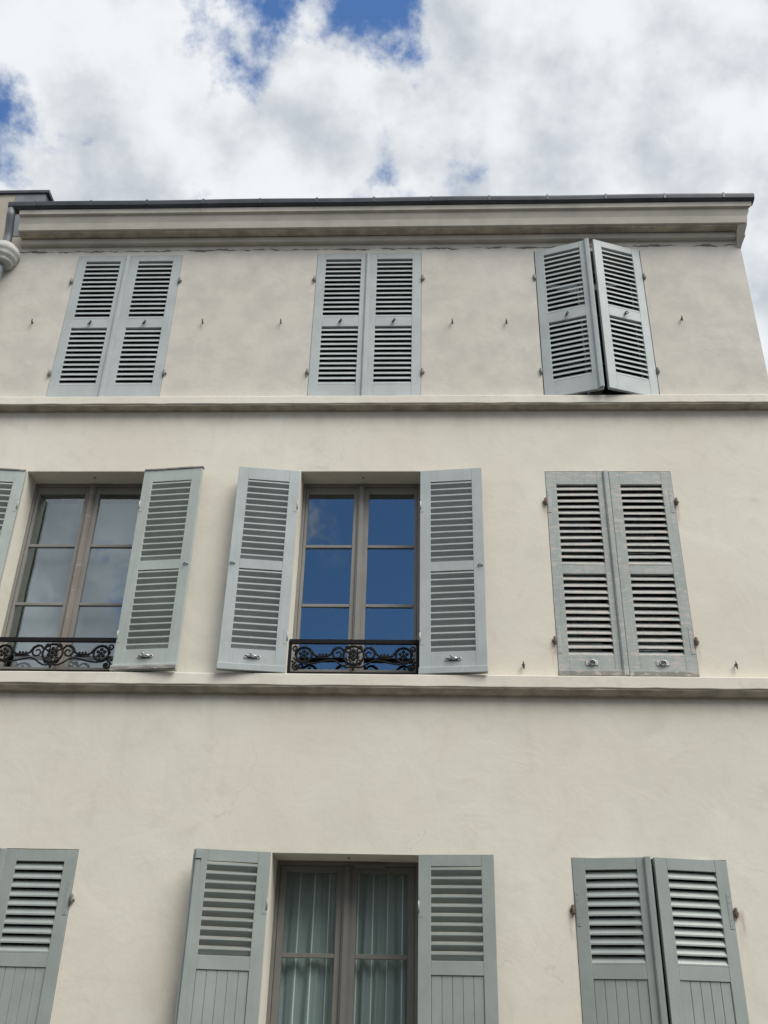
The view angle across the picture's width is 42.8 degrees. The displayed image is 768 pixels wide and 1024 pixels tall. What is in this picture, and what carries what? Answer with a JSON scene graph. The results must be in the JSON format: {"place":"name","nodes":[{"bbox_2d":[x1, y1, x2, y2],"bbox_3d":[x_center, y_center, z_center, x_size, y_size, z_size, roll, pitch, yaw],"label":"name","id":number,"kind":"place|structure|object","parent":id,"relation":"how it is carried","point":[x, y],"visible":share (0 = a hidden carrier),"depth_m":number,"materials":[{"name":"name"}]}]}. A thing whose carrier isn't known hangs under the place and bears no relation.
{"place":"outdoors","nodes":[
{"label":"outdoors","id":0,"kind":"place"},
{"bbox_2d":[0,190,53,247],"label":"neighbouring building","id":1,"kind":"structure","parent":0,"point":[7,197],"depth_m":11.39,"materials":[{"name":"paint"}]},
{"bbox_2d":[0,192,767,1023],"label":"apartment building","id":2,"kind":"structure","parent":0,"point":[446,588],"depth_m":8.57,"materials":[{"name":"beige paint"}]},
{"bbox_2d":[2,861,63,952],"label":"window","id":3,"kind":"structure","parent":2,"relation":"in","point":[17,870],"depth_m":10.24,"materials":[{"name":"grey paint"}]},
{"bbox_2d":[0,484,142,669],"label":"window","id":4,"kind":"structure","parent":2,"relation":"in","point":[91,496],"depth_m":9.26,"materials":[{"name":"grey paint"}]},
{"bbox_2d":[12,503,138,667],"bbox_3d":[-2.810,0.722,9.113,1.020,1.845,0.018,0,-30,2],"label":"window pane","id":5,"kind":"object","parent":4,"relation":"attached to","point":[106,576],"depth_m":9.16,"materials":[{"name":"glass"}]},
{"bbox_2d":[60,270,171,382],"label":"window","id":6,"kind":"structure","parent":2,"relation":"in","point":[89,275],"depth_m":10.85,"materials":[{"name":"grey paint"}]},
{"bbox_2d":[266,860,417,1023],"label":"window","id":7,"kind":"structure","parent":2,"relation":"in","point":[344,956],"depth_m":7.51,"materials":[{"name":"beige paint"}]},
{"bbox_2d":[278,873,414,1023],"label":"curtain","id":8,"kind":"object","parent":2,"relation":"hanging from","point":[380,990],"visible":0.59,"depth_m":7.57,"materials":[{"name":"white fabric"}]},
{"bbox_2d":[290,484,419,672],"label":"window","id":9,"kind":"structure","parent":2,"relation":"in","point":[358,573],"depth_m":10.83,"materials":[{"name":"grey paint"}]},
{"bbox_2d":[319,268,421,366],"bbox_3d":[-0.169,-1.823,10.312,1.122,1.942,0.080,0,-30,2],"label":"window","id":10,"kind":"structure","parent":2,"relation":"in","point":[327,273],"depth_m":10.74,"materials":[{"name":"grey paint"}]},
{"bbox_2d":[535,266,646,394],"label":"window","id":11,"kind":"structure","parent":2,"relation":"in","point":[600,392],"depth_m":10.48,"materials":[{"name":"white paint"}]},
{"bbox_2d":[556,486,682,651],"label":"window","id":12,"kind":"structure","parent":2,"relation":"in","point":[558,491],"depth_m":10.70,"materials":[{"name":"grey paint"}]},
{"bbox_2d":[572,867,726,1023],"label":"window","id":13,"kind":"structure","parent":2,"relation":"in","point":[620,879],"depth_m":9.78,"materials":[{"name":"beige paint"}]},
{"bbox_2d":[0,0,767,373],"label":"sky","id":14,"kind":"structure","parent":0,"point":[101,100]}
]}

